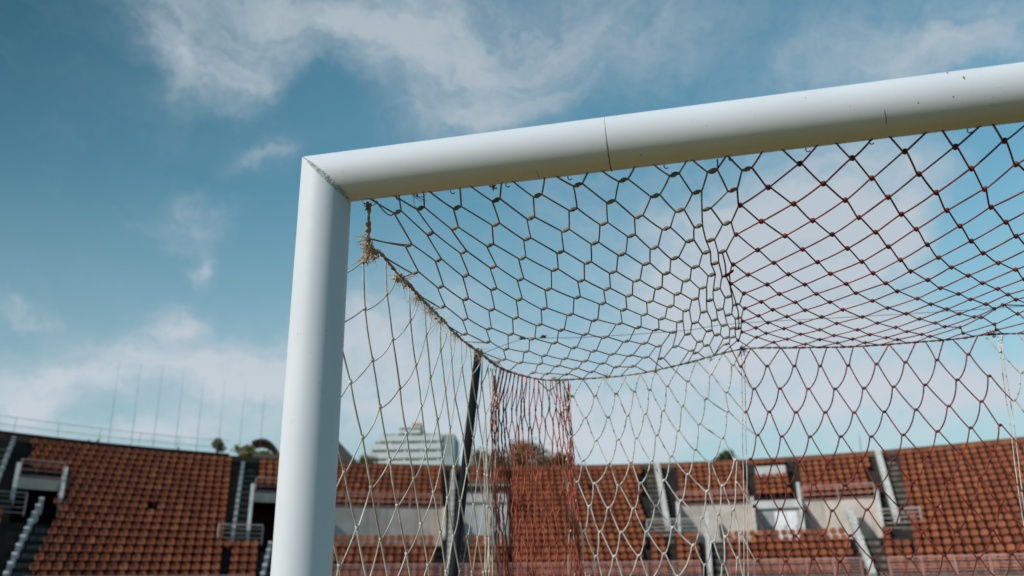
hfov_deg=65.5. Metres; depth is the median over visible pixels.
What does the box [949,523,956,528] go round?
stadium seat
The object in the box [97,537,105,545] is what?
stadium seat
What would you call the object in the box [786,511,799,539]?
door
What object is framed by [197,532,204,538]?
stadium seat
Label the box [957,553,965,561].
stadium seat
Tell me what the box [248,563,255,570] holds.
stadium seat
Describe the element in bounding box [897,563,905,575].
stadium seat
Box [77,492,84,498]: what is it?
stadium seat
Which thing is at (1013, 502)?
stadium seat
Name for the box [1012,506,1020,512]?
stadium seat
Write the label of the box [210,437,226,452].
palm
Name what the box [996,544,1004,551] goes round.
stadium seat
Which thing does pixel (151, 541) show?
stadium seat
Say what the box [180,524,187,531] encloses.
stadium seat
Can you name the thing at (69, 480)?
stadium seat
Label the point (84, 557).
stadium seat
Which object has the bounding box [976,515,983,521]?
stadium seat
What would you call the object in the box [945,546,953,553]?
stadium seat
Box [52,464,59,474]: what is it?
stadium seat
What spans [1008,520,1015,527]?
stadium seat
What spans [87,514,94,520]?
stadium seat
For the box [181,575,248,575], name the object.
guard rail
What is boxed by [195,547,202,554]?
stadium seat
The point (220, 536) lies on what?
stadium seat
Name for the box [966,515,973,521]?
stadium seat
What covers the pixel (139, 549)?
stadium seat
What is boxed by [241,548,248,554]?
stadium seat
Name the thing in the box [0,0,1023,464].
sky
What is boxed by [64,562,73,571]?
stadium seat
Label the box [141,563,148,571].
stadium seat
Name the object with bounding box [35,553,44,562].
stadium seat
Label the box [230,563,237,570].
stadium seat
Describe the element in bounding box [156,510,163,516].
stadium seat
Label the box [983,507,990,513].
stadium seat
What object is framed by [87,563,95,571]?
stadium seat
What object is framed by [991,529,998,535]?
stadium seat
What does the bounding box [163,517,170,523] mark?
stadium seat
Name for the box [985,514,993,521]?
stadium seat
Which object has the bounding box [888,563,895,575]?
stadium seat
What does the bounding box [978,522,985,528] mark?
stadium seat
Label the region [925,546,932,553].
stadium seat
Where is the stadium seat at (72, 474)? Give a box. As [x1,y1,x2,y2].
[68,472,75,477]
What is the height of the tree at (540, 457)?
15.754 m
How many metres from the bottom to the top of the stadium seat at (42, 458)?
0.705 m
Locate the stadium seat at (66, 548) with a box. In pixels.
[61,545,70,553]
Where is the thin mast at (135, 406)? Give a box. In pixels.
[131,366,140,442]
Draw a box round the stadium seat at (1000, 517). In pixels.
[995,514,1002,520]
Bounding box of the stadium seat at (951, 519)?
[947,516,954,522]
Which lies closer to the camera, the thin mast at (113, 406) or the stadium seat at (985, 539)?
the stadium seat at (985, 539)
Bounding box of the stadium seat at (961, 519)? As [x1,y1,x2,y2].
[957,516,964,522]
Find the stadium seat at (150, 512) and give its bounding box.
[147,509,154,515]
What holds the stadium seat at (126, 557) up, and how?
on the grandstand
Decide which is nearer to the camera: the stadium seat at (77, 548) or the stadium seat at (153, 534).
the stadium seat at (77, 548)
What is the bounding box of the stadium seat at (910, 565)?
[907,564,915,575]
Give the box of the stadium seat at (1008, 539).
[1003,536,1011,543]
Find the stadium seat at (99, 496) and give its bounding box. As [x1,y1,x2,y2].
[96,493,103,499]
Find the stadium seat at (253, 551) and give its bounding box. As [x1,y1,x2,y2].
[250,548,257,554]
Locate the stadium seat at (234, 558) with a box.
[231,555,238,562]
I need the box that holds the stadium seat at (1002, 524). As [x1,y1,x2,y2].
[998,521,1005,527]
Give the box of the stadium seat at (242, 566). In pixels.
[239,563,246,570]
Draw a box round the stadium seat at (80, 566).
[75,562,84,571]
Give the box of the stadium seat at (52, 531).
[48,527,57,535]
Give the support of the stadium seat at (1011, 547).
on the grandstand
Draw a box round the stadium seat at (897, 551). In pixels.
[895,547,902,554]
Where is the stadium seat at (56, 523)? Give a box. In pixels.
[52,520,61,527]
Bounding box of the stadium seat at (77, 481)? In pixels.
[74,478,81,484]
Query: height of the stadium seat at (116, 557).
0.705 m
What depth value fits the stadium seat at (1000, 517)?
46.79 m
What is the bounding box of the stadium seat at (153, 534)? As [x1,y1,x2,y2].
[150,531,157,537]
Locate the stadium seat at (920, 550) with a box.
[916,547,923,553]
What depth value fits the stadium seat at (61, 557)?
39.57 m
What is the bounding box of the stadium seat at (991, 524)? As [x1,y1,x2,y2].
[988,521,995,528]
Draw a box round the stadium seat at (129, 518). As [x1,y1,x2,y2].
[126,515,133,522]
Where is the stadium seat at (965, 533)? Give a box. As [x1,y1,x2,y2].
[961,530,968,536]
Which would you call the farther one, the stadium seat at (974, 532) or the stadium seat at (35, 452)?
the stadium seat at (35, 452)
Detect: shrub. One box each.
[230,444,257,456]
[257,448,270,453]
[355,453,378,462]
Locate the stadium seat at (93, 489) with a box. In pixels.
[90,486,97,492]
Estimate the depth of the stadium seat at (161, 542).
44.68 m
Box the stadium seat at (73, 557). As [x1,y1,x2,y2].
[68,553,77,562]
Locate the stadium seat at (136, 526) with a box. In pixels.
[133,523,140,529]
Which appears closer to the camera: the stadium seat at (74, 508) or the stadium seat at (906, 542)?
the stadium seat at (74, 508)
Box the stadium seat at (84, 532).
[80,529,88,536]
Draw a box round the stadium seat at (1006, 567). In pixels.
[1002,561,1010,574]
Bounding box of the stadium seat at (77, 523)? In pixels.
[73,520,81,528]
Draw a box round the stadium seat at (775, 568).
[772,565,778,574]
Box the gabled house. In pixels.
[338,442,357,462]
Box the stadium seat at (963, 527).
[958,523,966,529]
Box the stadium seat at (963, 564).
[959,561,967,574]
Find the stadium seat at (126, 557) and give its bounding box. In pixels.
[122,554,130,562]
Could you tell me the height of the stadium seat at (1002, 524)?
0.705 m
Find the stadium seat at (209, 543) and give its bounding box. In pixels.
[206,540,212,546]
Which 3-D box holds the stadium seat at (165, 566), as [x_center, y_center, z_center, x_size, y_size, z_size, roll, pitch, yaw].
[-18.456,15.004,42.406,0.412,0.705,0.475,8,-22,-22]
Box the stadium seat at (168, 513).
[165,510,172,516]
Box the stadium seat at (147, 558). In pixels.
[143,554,151,562]
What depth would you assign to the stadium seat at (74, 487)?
46.34 m
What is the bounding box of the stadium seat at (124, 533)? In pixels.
[120,530,128,537]
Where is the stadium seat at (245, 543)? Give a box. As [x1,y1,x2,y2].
[242,540,249,547]
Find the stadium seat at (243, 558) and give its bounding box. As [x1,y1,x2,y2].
[240,555,247,562]
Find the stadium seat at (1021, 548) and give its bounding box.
[1017,543,1023,551]
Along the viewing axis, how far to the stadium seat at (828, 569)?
47.17 m
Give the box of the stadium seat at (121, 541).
[118,538,125,545]
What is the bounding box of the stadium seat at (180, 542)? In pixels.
[177,539,184,546]
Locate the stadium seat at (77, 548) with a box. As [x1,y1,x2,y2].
[72,545,81,553]
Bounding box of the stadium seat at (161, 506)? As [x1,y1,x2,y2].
[158,503,164,509]
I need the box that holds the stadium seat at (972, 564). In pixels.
[970,561,978,574]
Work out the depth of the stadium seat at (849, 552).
48.21 m
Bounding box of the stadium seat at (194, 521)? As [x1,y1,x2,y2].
[191,518,197,524]
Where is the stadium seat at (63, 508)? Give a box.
[60,505,68,512]
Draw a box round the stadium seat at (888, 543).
[884,540,891,546]
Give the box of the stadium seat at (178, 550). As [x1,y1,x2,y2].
[175,547,182,554]
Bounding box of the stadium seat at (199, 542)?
[196,539,203,546]
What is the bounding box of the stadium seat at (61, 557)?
[57,553,66,562]
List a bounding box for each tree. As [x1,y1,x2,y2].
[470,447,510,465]
[496,437,561,465]
[548,452,579,464]
[715,448,739,460]
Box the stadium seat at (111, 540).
[107,537,115,545]
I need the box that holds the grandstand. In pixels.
[0,430,1023,575]
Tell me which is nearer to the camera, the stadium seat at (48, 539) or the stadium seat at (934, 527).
the stadium seat at (48, 539)
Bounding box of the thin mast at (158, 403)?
[153,369,162,442]
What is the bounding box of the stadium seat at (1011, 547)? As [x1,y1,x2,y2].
[1006,544,1014,551]
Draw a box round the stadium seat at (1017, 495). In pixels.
[1016,492,1023,497]
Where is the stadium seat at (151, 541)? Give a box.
[148,538,155,545]
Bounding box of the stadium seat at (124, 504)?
[121,501,128,507]
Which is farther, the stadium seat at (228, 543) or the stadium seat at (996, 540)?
the stadium seat at (228, 543)
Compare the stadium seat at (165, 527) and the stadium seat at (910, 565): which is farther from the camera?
the stadium seat at (165, 527)
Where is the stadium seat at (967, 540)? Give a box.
[963,537,970,544]
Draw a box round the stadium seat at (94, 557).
[90,554,98,562]
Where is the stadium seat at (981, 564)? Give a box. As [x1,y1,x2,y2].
[980,561,988,574]
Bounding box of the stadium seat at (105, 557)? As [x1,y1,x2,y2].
[101,554,109,562]
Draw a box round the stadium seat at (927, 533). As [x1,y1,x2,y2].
[922,531,929,538]
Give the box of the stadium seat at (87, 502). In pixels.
[83,499,91,505]
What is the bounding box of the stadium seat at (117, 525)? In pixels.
[113,522,121,529]
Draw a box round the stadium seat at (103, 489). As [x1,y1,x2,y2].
[99,487,106,492]
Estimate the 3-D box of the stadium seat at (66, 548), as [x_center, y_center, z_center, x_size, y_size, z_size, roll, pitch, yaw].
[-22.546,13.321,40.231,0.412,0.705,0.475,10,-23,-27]
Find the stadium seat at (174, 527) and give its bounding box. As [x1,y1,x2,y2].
[171,524,178,530]
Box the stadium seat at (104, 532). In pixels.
[100,529,108,536]
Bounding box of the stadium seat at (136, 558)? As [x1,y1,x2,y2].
[133,554,140,562]
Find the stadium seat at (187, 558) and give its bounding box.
[183,555,191,562]
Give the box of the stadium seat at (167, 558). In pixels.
[163,555,171,562]
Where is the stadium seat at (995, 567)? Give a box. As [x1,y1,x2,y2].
[991,561,999,574]
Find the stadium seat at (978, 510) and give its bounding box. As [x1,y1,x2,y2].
[973,508,980,513]
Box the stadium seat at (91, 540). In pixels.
[87,537,95,544]
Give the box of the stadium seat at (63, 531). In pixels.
[59,528,67,535]
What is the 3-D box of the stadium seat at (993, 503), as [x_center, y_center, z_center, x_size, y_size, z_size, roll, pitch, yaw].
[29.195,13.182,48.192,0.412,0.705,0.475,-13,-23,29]
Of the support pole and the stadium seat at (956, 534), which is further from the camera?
the stadium seat at (956, 534)
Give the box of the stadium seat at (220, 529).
[217,526,223,531]
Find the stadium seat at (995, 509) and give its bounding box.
[992,507,1000,513]
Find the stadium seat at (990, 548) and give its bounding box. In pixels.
[986,544,993,552]
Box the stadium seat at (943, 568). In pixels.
[939,562,946,574]
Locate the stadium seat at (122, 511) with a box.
[119,508,126,514]
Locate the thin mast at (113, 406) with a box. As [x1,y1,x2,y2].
[108,361,119,442]
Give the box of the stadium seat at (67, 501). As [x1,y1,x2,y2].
[64,498,72,504]
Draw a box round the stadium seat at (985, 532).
[980,529,988,536]
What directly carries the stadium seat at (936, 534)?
on the grandstand
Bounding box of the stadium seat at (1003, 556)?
[999,552,1007,560]
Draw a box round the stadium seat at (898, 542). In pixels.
[893,540,900,545]
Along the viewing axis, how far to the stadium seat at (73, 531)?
42.09 m
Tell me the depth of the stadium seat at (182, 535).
46.17 m
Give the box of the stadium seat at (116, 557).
[112,554,120,562]
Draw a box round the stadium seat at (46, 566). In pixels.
[41,562,51,571]
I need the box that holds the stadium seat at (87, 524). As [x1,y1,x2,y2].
[83,521,91,528]
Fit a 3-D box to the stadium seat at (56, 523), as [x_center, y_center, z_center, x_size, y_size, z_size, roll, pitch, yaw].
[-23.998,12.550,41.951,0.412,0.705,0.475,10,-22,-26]
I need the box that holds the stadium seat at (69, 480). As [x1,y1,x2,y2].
[66,478,72,483]
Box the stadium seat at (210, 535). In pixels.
[207,532,213,539]
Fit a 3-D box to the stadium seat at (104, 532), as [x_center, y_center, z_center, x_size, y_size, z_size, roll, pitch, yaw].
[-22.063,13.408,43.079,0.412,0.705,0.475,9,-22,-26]
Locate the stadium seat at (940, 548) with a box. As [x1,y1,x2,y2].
[935,546,942,553]
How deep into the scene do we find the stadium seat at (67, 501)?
44.66 m
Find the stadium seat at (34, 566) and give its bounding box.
[30,562,39,575]
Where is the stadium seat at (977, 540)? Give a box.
[973,537,980,544]
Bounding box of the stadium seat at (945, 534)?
[941,531,948,537]
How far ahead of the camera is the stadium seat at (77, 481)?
47.18 m
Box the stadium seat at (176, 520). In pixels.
[173,517,179,523]
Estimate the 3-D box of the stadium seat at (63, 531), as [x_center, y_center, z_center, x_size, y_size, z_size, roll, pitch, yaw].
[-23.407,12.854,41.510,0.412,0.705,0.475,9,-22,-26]
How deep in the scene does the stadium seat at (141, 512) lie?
46.84 m
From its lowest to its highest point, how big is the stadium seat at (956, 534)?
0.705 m
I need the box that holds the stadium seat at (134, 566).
[130,563,138,571]
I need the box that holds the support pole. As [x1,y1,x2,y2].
[448,348,481,575]
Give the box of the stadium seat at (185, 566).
[182,563,189,570]
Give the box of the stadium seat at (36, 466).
[33,462,41,472]
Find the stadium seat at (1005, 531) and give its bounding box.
[1001,528,1008,535]
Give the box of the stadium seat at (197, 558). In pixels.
[194,555,201,562]
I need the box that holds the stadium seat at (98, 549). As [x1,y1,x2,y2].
[94,545,102,553]
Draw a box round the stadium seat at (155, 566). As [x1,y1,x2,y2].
[151,563,159,571]
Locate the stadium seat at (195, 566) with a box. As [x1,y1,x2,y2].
[192,563,199,570]
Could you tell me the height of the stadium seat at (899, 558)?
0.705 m
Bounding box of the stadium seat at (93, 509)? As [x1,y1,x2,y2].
[90,506,97,513]
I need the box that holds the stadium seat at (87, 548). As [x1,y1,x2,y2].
[83,545,91,553]
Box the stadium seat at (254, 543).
[251,540,257,547]
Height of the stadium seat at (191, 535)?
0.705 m
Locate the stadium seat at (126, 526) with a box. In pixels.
[123,523,130,529]
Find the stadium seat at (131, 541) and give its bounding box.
[128,538,135,545]
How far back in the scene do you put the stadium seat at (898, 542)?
47.74 m
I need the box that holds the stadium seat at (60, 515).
[56,512,64,519]
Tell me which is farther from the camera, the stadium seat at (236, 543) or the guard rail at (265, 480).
the guard rail at (265, 480)
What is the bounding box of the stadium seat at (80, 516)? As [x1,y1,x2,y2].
[77,513,84,520]
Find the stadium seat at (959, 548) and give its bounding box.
[955,545,963,552]
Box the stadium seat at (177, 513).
[174,511,181,516]
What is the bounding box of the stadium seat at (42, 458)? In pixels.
[37,456,45,462]
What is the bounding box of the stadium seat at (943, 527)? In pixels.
[940,523,947,530]
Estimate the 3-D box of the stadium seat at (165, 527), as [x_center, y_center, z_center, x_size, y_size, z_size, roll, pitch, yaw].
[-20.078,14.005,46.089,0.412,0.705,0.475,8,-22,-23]
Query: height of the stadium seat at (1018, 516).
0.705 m
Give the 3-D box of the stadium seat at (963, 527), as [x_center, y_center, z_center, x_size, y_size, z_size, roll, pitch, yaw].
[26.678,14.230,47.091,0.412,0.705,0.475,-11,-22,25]
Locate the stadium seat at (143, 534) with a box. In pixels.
[140,531,147,537]
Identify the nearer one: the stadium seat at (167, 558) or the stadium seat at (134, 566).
the stadium seat at (134, 566)
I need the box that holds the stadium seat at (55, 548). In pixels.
[50,544,59,552]
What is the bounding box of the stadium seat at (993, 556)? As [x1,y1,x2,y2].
[989,552,996,560]
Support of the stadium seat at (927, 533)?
on the grandstand
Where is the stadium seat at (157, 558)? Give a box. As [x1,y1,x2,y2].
[153,554,161,562]
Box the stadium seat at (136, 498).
[133,495,140,501]
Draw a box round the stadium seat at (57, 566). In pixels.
[53,562,62,571]
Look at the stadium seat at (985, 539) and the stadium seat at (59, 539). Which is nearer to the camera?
the stadium seat at (59, 539)
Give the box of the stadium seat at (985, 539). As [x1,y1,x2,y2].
[983,537,991,544]
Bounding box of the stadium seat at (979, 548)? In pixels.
[975,545,983,552]
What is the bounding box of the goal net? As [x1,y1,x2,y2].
[333,124,1023,575]
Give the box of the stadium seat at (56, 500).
[54,497,62,509]
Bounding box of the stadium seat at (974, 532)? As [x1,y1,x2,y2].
[971,529,978,536]
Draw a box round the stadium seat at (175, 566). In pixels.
[172,563,179,570]
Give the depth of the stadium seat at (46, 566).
38.32 m
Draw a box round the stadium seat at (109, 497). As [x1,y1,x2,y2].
[105,494,112,499]
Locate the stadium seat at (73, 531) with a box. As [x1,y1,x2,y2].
[69,528,77,536]
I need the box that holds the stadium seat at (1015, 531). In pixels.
[1011,528,1019,535]
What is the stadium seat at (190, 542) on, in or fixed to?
on the grandstand
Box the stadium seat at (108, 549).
[104,545,112,553]
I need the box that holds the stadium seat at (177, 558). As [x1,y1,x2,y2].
[174,555,181,562]
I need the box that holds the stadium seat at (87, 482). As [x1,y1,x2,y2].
[83,479,90,485]
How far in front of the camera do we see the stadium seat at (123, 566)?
41.12 m
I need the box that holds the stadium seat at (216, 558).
[213,555,220,562]
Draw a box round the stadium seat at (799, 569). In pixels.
[798,566,804,574]
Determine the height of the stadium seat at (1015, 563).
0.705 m
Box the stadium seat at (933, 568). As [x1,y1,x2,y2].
[929,562,936,574]
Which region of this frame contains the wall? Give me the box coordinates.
[252,453,278,458]
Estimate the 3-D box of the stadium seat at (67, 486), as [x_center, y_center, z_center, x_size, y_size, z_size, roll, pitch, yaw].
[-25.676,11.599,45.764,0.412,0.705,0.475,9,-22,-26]
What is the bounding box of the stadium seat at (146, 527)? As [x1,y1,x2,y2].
[142,523,149,530]
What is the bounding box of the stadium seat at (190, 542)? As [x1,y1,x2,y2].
[187,539,194,546]
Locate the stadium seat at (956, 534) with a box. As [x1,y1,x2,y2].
[951,530,958,537]
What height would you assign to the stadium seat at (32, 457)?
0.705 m
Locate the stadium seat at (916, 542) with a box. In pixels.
[914,539,921,546]
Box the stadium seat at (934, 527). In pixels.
[930,524,937,530]
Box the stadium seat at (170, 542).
[167,539,174,546]
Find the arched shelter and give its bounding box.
[252,438,278,454]
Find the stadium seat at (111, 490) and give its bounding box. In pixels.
[108,487,115,493]
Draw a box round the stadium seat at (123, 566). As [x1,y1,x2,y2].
[119,563,127,571]
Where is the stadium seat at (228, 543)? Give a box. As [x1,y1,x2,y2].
[224,540,231,551]
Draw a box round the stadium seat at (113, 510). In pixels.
[109,507,116,514]
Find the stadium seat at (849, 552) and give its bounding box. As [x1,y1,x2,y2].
[846,548,853,560]
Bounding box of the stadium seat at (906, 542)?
[903,539,909,546]
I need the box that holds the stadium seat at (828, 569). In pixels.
[824,564,831,575]
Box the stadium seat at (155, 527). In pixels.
[152,524,159,530]
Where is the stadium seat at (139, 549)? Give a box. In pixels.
[135,546,143,553]
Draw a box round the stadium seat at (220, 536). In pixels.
[216,533,222,539]
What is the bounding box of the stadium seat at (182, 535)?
[179,532,186,538]
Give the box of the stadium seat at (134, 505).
[130,502,137,508]
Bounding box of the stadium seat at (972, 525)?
[968,522,976,529]
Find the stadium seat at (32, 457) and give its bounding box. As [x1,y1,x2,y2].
[28,455,35,465]
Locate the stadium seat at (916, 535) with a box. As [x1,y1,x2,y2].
[913,532,919,538]
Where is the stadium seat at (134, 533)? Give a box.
[130,530,138,537]
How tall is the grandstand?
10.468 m
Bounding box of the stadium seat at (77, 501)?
[74,498,81,505]
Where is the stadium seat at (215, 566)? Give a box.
[212,563,219,570]
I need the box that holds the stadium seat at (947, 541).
[943,538,950,545]
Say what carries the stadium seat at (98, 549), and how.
on the grandstand
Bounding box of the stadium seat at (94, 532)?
[90,529,98,536]
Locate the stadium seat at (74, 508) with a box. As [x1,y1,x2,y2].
[70,505,78,512]
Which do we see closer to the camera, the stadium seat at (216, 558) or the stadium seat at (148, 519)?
the stadium seat at (216, 558)
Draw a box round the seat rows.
[0,438,1023,575]
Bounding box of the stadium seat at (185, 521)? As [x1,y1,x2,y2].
[182,518,188,524]
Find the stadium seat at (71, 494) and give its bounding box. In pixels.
[67,491,75,497]
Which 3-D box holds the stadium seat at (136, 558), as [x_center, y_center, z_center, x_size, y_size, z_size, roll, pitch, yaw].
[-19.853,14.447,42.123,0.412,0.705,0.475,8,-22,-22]
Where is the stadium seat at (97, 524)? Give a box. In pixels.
[93,521,101,528]
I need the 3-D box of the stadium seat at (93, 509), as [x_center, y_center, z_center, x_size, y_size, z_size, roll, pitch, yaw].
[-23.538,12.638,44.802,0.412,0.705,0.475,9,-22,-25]
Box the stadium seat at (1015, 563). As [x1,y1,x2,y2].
[1013,560,1021,574]
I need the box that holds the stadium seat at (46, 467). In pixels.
[43,463,50,473]
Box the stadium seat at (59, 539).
[55,536,63,544]
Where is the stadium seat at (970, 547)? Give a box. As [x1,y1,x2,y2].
[965,545,973,552]
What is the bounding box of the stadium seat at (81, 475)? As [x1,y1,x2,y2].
[77,472,84,478]
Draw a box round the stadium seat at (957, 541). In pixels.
[954,538,960,544]
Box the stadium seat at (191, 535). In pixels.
[188,532,195,538]
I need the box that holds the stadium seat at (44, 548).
[39,544,48,552]
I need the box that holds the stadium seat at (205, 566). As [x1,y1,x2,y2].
[202,563,209,570]
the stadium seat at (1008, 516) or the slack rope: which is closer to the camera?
the slack rope
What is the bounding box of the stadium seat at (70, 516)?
[66,513,74,519]
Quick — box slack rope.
[487,306,1023,351]
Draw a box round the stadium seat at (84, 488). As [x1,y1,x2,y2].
[80,485,88,491]
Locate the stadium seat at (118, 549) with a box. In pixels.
[115,546,123,553]
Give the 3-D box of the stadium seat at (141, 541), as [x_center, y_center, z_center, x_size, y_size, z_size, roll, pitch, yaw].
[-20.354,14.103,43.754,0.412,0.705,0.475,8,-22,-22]
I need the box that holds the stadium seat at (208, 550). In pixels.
[205,547,211,554]
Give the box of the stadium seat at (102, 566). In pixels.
[98,563,106,571]
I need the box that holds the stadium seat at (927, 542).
[924,539,931,545]
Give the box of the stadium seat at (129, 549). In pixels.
[125,546,133,553]
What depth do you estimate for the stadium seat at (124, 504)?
46.95 m
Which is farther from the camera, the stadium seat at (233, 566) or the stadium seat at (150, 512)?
the stadium seat at (150, 512)
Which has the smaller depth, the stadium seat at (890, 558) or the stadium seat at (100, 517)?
the stadium seat at (100, 517)
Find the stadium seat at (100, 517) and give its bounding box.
[96,514,104,521]
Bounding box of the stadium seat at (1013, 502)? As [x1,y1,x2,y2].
[1009,499,1016,505]
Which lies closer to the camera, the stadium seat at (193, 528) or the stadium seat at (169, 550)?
the stadium seat at (169, 550)
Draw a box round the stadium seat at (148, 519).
[145,516,152,522]
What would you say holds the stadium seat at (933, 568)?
on the grandstand
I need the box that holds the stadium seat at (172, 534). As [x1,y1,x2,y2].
[169,531,176,538]
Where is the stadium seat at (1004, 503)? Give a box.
[999,499,1007,505]
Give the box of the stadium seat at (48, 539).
[44,536,52,544]
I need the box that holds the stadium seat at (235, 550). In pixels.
[232,547,239,554]
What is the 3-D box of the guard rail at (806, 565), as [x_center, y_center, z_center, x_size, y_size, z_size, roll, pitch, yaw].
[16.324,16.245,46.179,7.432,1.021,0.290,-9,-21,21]
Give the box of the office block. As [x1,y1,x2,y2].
[368,423,458,464]
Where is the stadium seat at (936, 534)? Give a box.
[932,531,939,537]
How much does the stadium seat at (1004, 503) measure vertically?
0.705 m
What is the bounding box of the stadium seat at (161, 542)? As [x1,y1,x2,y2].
[158,539,165,545]
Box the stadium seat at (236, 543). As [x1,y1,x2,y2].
[233,540,240,546]
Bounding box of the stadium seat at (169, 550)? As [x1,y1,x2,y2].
[165,547,173,554]
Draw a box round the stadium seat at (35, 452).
[32,450,39,455]
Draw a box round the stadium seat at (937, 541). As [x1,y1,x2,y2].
[933,538,941,545]
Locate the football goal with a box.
[270,62,1023,575]
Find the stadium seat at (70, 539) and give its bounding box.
[65,536,74,544]
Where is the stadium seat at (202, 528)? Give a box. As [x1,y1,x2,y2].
[199,525,205,531]
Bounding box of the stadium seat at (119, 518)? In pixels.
[116,515,123,521]
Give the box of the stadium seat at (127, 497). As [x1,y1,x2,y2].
[124,495,131,500]
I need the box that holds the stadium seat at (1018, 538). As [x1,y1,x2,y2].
[1014,535,1021,543]
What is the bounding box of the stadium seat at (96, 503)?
[93,500,100,506]
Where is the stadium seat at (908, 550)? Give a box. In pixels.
[904,547,911,554]
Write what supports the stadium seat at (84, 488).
on the grandstand
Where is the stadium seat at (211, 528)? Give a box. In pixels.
[208,525,214,531]
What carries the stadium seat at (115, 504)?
on the grandstand
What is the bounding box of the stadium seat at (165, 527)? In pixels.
[161,524,168,530]
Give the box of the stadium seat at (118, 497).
[114,494,121,500]
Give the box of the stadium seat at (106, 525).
[103,522,111,529]
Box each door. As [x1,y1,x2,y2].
[762,512,775,540]
[774,511,787,540]
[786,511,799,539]
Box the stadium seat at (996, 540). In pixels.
[993,536,1001,543]
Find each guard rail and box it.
[0,490,27,515]
[19,459,65,478]
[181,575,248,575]
[217,524,263,544]
[255,477,277,491]
[332,561,701,575]
[336,492,441,508]
[468,480,505,487]
[646,518,699,536]
[676,489,749,504]
[727,557,863,575]
[801,482,875,501]
[881,507,922,527]
[888,554,1023,575]
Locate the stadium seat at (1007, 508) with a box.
[1002,506,1009,512]
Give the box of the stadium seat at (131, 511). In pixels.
[128,508,135,514]
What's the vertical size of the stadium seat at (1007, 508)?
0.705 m
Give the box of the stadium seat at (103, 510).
[99,507,107,513]
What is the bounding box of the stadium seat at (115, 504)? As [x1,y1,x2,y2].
[112,501,119,507]
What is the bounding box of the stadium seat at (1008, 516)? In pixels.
[1005,513,1012,520]
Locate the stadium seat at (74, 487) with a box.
[71,485,78,490]
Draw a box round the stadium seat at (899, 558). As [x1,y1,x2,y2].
[896,555,903,562]
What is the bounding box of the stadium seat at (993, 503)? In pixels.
[990,500,997,506]
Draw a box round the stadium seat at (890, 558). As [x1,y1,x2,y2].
[887,555,894,562]
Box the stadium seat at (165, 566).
[161,563,169,571]
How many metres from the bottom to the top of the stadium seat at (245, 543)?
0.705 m
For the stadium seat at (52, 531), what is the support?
on the grandstand
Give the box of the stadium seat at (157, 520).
[154,517,161,523]
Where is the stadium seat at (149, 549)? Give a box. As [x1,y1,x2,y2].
[145,546,153,553]
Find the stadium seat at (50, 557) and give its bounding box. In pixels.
[46,553,55,562]
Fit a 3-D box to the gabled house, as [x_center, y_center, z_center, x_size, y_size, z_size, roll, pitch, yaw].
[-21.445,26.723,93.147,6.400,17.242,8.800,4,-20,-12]
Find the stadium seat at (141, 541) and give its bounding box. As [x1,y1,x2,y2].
[138,538,145,545]
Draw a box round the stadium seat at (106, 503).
[102,500,110,506]
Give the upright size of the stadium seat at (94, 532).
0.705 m
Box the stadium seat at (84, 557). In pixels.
[79,554,88,562]
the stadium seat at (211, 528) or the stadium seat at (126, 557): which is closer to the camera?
the stadium seat at (126, 557)
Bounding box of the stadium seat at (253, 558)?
[249,555,256,562]
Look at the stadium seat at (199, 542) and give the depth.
46.04 m
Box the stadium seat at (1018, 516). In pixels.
[1015,513,1023,519]
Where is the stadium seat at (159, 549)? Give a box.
[155,546,163,554]
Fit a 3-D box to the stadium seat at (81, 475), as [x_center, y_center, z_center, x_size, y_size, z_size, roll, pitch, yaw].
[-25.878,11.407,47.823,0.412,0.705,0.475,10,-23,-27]
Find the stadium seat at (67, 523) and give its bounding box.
[63,520,71,527]
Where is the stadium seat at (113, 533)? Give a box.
[110,530,118,537]
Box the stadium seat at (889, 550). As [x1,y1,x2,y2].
[885,547,892,554]
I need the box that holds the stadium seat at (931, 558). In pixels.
[927,554,934,561]
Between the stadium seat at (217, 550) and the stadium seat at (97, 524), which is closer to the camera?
the stadium seat at (97, 524)
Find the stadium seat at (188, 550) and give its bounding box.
[185,547,192,554]
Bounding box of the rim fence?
[0,415,230,450]
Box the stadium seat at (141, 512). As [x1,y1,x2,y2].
[137,509,144,515]
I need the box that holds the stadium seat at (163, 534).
[160,531,167,538]
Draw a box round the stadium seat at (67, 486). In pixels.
[64,484,69,490]
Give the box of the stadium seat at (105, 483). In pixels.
[102,481,109,486]
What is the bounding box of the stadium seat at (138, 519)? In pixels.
[135,516,142,522]
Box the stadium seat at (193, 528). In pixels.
[189,525,196,531]
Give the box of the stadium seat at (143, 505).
[140,502,146,508]
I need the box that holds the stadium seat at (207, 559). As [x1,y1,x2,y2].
[203,555,210,562]
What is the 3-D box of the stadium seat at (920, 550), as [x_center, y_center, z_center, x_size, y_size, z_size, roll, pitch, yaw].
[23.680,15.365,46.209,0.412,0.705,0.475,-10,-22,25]
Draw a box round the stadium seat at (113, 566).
[109,563,117,571]
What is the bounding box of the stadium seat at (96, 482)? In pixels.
[93,480,100,485]
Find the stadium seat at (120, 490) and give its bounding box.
[117,488,124,493]
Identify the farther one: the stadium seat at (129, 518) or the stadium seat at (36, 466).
the stadium seat at (36, 466)
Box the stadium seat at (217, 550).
[214,547,221,554]
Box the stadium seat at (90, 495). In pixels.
[87,492,94,498]
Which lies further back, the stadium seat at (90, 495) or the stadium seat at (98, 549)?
the stadium seat at (90, 495)
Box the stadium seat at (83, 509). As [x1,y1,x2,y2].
[80,506,87,512]
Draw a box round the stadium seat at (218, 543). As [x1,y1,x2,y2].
[215,540,222,546]
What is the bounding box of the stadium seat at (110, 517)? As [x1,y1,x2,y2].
[106,514,114,521]
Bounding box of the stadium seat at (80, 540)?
[76,537,84,544]
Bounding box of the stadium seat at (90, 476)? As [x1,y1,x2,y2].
[87,473,93,479]

